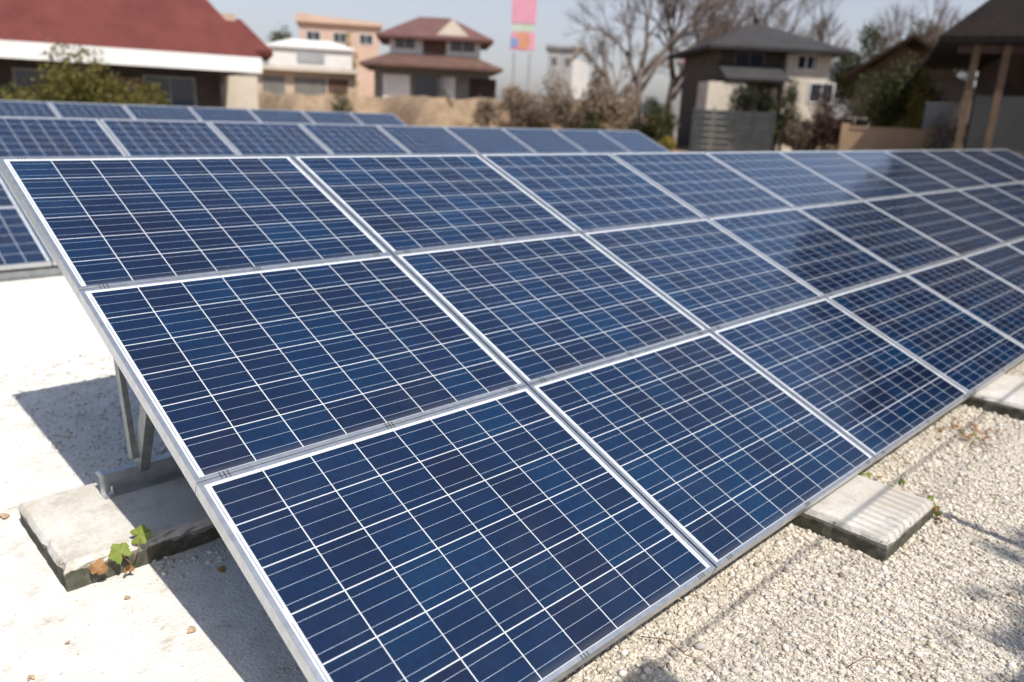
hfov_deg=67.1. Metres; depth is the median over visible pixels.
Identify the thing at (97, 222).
solar panel
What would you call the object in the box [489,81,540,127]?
dry bush
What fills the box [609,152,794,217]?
solar panel
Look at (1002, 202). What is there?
solar panel
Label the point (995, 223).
solar panel
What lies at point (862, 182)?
solar panel
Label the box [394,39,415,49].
window
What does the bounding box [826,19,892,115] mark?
skyline tree
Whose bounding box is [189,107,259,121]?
solar panel
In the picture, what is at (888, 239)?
solar panel
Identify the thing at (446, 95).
garden shrub
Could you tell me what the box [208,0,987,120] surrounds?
sky
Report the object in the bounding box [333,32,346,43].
window
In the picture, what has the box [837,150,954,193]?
solar panel
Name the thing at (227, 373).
solar panel
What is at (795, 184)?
solar panel
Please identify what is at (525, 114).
dry bush
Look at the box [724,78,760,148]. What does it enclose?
garden shrub
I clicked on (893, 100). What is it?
round tree
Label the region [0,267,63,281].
mounting frame
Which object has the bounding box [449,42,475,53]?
window
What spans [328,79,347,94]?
door
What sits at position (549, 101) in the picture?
dry bush
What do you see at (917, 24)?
skyline tree
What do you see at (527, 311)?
solar panel
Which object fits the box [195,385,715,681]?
solar panel
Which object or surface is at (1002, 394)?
concrete slab
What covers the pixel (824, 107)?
garden shrub
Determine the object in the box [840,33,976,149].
brown gable house
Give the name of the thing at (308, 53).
white building
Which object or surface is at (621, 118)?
dry bush
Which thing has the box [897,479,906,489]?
weed
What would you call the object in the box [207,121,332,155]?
solar panel
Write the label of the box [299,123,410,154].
solar panel
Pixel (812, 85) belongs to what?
window
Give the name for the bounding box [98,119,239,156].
solar panel
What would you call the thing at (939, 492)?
dry twig
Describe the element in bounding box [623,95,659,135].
garden shrub
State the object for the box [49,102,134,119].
solar panel
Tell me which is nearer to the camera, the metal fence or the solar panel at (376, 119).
the solar panel at (376, 119)
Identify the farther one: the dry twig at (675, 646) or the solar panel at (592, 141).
the solar panel at (592, 141)
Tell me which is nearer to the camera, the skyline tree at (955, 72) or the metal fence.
the metal fence
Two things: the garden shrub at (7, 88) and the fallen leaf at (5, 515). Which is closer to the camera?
the fallen leaf at (5, 515)
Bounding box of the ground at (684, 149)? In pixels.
[631,115,835,151]
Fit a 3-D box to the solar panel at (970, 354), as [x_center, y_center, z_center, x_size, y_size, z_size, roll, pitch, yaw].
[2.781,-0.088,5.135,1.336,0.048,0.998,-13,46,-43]
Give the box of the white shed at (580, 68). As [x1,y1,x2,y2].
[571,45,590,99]
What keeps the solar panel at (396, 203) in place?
on the mounting frame at (144, 469)
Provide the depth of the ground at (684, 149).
44.33 m
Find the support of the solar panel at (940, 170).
attached to the mounting frame at (144, 469)
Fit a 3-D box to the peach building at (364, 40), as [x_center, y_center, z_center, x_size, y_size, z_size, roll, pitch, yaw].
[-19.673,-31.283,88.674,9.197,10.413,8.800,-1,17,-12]
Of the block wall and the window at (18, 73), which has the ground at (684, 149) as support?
the block wall
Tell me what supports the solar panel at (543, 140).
on the mounting frame at (29, 274)
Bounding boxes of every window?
[11,67,79,101]
[143,74,196,106]
[306,30,320,40]
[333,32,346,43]
[359,34,372,44]
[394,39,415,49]
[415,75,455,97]
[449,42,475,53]
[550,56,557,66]
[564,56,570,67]
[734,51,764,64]
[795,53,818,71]
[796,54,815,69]
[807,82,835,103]
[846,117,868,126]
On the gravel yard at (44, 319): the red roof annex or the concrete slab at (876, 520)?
the concrete slab at (876, 520)
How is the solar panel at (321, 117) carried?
on the mounting frame
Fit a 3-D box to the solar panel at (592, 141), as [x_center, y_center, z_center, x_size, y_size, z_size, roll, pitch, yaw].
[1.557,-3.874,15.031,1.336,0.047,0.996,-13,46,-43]
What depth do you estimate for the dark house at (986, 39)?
20.80 m
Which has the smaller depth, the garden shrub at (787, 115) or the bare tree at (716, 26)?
the garden shrub at (787, 115)
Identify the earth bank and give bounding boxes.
[258,91,680,150]
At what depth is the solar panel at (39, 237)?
7.14 m
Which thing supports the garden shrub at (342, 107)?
on the ground at (684, 149)
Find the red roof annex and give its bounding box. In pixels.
[220,13,272,108]
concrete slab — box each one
[18,476,221,591]
[789,475,933,561]
[960,374,1023,420]
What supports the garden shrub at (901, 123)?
on the ground at (684, 149)
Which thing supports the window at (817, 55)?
in the grey hip house at (768, 58)
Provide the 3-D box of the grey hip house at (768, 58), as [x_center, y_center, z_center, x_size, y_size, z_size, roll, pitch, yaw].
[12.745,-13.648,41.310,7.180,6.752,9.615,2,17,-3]
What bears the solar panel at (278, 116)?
on the mounting frame
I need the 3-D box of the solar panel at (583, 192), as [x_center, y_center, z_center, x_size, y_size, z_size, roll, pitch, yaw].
[0.565,-1.029,5.257,1.336,0.048,0.997,-13,45,-43]
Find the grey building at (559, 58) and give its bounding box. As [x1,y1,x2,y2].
[546,44,577,99]
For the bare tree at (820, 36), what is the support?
on the ground at (684, 149)
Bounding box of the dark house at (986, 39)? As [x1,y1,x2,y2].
[922,0,1023,156]
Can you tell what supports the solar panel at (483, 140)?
on the mounting frame at (29, 274)
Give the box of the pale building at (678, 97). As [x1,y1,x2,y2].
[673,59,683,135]
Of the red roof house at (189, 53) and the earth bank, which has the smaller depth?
the red roof house at (189, 53)
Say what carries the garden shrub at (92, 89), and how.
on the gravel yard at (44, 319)
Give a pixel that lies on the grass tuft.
(668, 145)
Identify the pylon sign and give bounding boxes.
[510,0,536,93]
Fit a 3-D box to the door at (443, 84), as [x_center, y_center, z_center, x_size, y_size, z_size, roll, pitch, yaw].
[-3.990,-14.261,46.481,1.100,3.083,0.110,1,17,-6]
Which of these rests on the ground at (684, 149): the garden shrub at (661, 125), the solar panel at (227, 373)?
the garden shrub at (661, 125)
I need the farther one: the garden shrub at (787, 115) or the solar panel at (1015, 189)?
the garden shrub at (787, 115)
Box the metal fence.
[689,106,776,151]
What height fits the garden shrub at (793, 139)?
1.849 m
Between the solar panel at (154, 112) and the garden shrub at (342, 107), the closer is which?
the solar panel at (154, 112)
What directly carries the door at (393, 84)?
in the two storey house at (429, 56)
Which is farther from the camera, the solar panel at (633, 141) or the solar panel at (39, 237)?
the solar panel at (633, 141)
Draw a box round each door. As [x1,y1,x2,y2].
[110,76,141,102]
[262,75,284,94]
[294,77,325,95]
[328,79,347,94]
[383,74,409,96]
[437,77,454,98]
[469,78,495,98]
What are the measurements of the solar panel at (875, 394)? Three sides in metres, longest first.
1.336 x 0.997 x 0.048 m
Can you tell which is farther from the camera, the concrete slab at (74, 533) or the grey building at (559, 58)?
the grey building at (559, 58)
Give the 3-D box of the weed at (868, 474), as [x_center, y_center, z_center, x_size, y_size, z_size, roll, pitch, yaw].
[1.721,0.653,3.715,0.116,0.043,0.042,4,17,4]
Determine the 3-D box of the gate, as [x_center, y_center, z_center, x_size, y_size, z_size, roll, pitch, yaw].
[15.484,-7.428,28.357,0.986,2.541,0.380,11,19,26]
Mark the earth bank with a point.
(407, 110)
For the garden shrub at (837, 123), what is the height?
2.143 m
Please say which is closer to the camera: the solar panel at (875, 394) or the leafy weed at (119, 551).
the leafy weed at (119, 551)
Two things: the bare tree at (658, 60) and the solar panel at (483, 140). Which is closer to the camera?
the solar panel at (483, 140)
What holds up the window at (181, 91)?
in the red roof house at (189, 53)
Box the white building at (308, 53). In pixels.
[266,39,354,68]
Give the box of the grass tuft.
[658,135,675,151]
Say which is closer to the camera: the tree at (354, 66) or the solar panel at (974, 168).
the solar panel at (974, 168)
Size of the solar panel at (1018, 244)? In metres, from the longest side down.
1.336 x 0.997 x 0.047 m
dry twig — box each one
[641,636,708,662]
[848,656,886,666]
[917,491,963,496]
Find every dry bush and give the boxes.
[471,94,500,126]
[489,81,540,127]
[503,99,557,128]
[528,69,576,128]
[551,91,598,128]
[574,112,610,129]
[577,61,618,127]
[600,80,639,130]
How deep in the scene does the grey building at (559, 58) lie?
80.91 m
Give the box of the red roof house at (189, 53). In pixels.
[0,0,261,107]
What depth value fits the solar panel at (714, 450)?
3.20 m
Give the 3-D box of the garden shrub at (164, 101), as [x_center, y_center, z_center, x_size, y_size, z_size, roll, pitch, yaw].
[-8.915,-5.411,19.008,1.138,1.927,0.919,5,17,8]
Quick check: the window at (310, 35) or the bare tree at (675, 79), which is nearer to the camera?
the bare tree at (675, 79)
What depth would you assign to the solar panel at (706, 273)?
4.66 m
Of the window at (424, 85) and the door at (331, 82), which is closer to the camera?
the window at (424, 85)
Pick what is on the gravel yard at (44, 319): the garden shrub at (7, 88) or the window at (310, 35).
the garden shrub at (7, 88)
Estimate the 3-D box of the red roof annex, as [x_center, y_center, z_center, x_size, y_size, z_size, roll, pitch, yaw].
[-11.628,-10.825,31.644,3.347,4.772,5.000,-3,18,-19]
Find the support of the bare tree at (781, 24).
on the ground at (684, 149)
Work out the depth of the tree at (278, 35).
89.69 m
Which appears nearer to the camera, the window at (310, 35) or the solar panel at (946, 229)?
the solar panel at (946, 229)
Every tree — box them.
[264,21,291,64]
[339,31,358,92]
[562,0,742,122]
[570,23,680,100]
[612,0,766,141]
[659,2,754,51]
[687,0,829,36]
[782,0,858,65]
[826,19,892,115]
[847,52,946,128]
[869,0,970,50]
[903,14,945,56]
[948,18,968,80]
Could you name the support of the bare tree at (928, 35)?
on the ground at (684, 149)
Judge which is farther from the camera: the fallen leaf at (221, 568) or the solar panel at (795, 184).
the solar panel at (795, 184)
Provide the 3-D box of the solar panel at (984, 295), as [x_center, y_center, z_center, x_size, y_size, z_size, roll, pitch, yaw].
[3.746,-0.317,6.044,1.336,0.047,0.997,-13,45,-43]
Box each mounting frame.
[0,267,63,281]
[95,358,183,498]
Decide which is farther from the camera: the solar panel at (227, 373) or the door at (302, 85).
the door at (302, 85)
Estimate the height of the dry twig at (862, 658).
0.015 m
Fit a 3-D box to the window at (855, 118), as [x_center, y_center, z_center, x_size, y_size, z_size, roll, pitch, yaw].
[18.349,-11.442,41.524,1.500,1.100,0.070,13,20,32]
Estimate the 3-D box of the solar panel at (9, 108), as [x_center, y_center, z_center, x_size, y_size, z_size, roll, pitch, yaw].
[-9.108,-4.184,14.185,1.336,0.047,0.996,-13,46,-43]
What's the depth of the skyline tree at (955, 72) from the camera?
49.24 m
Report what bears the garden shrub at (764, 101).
on the ground at (684, 149)
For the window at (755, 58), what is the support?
in the grey hip house at (768, 58)
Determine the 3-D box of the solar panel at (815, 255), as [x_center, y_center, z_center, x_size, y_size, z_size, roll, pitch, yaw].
[2.155,-0.673,5.651,1.336,0.047,0.997,-13,46,-43]
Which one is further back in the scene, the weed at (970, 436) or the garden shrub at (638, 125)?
the garden shrub at (638, 125)
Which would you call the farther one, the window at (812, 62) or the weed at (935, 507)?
the window at (812, 62)
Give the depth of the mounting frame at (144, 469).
3.08 m
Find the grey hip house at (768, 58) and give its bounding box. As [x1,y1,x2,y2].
[668,19,853,150]
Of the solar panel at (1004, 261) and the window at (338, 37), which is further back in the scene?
the window at (338, 37)
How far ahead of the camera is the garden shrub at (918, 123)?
28.95 m
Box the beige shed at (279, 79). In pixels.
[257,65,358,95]
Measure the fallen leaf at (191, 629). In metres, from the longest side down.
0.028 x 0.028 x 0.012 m
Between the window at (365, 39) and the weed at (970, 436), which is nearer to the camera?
the weed at (970, 436)
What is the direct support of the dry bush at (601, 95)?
on the ground at (684, 149)
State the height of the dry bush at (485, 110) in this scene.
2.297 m
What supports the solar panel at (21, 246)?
on the mounting frame at (29, 274)
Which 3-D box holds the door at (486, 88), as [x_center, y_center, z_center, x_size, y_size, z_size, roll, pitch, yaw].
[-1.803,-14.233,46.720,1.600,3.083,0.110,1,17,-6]
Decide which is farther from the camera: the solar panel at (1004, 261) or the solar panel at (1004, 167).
the solar panel at (1004, 167)
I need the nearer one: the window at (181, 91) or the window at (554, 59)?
the window at (181, 91)
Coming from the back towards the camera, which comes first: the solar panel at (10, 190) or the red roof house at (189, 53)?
the red roof house at (189, 53)
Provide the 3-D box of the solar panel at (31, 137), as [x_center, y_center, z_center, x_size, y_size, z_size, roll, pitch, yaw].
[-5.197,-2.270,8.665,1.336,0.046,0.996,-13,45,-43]
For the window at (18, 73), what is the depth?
22.32 m
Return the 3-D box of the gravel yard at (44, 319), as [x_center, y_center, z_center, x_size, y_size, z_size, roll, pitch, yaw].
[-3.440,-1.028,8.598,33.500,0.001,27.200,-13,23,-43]
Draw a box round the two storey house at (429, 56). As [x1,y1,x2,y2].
[359,17,502,99]
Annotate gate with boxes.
[922,102,955,149]
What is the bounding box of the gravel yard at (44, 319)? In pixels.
[0,265,1023,681]
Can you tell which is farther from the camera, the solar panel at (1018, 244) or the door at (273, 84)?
the door at (273, 84)
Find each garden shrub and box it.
[0,38,155,105]
[0,76,26,99]
[131,81,170,105]
[331,85,354,111]
[439,88,454,108]
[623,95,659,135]
[644,102,679,142]
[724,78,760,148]
[746,87,777,143]
[764,74,804,150]
[778,118,814,150]
[796,82,839,150]
[810,111,858,150]
[892,116,909,127]
[902,56,938,128]
[921,110,970,149]
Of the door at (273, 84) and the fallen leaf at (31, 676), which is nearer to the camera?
the fallen leaf at (31, 676)
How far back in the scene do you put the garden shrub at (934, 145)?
22.93 m
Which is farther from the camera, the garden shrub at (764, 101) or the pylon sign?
the pylon sign
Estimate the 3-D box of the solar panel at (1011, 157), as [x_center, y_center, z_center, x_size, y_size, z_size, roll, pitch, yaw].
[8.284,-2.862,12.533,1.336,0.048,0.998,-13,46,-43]
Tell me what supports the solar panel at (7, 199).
on the mounting frame at (29, 274)
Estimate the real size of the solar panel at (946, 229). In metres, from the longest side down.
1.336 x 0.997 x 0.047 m
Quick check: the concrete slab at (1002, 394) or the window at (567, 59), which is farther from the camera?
the window at (567, 59)
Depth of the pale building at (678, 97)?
65.51 m
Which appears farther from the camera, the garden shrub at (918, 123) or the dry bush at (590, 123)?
the dry bush at (590, 123)
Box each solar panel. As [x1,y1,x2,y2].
[0,100,59,117]
[0,117,127,157]
[0,155,390,299]
[0,171,21,207]
[0,176,17,206]
[0,206,51,270]
[20,206,56,265]
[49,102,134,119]
[79,254,525,492]
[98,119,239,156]
[123,104,200,120]
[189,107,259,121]
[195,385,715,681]
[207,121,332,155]
[248,109,314,123]
[291,154,578,254]
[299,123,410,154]
[301,111,362,124]
[349,112,406,125]
[377,125,477,153]
[393,232,708,385]
[443,126,535,153]
[478,153,704,232]
[502,128,586,152]
[528,331,875,574]
[553,129,629,152]
[581,218,823,330]
[598,130,669,151]
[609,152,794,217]
[705,151,861,207]
[707,208,902,296]
[710,297,969,464]
[778,151,913,199]
[797,200,960,272]
[825,273,1023,398]
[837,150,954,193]
[864,194,1003,255]
[883,150,988,188]
[904,256,1023,345]
[916,189,1023,242]
[923,149,1017,184]
[956,149,1023,181]
[957,185,1023,223]
[962,243,1023,291]
[982,149,1023,169]
[991,182,1023,201]
[1006,238,1023,252]
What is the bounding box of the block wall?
[838,123,938,150]
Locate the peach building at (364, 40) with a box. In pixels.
[295,13,382,96]
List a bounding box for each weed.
[89,525,151,574]
[859,472,881,478]
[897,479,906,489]
[927,495,942,522]
[934,416,1000,451]
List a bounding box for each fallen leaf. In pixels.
[0,513,9,517]
[27,675,34,680]
[187,626,195,632]
[217,566,224,571]
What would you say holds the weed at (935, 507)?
on the gravel yard at (44, 319)
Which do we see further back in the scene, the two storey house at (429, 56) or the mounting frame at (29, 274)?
the two storey house at (429, 56)
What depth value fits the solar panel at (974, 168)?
10.68 m
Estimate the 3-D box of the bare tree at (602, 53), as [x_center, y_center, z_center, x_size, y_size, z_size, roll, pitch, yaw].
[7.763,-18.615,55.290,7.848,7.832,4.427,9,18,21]
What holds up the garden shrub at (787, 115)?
on the ground at (684, 149)

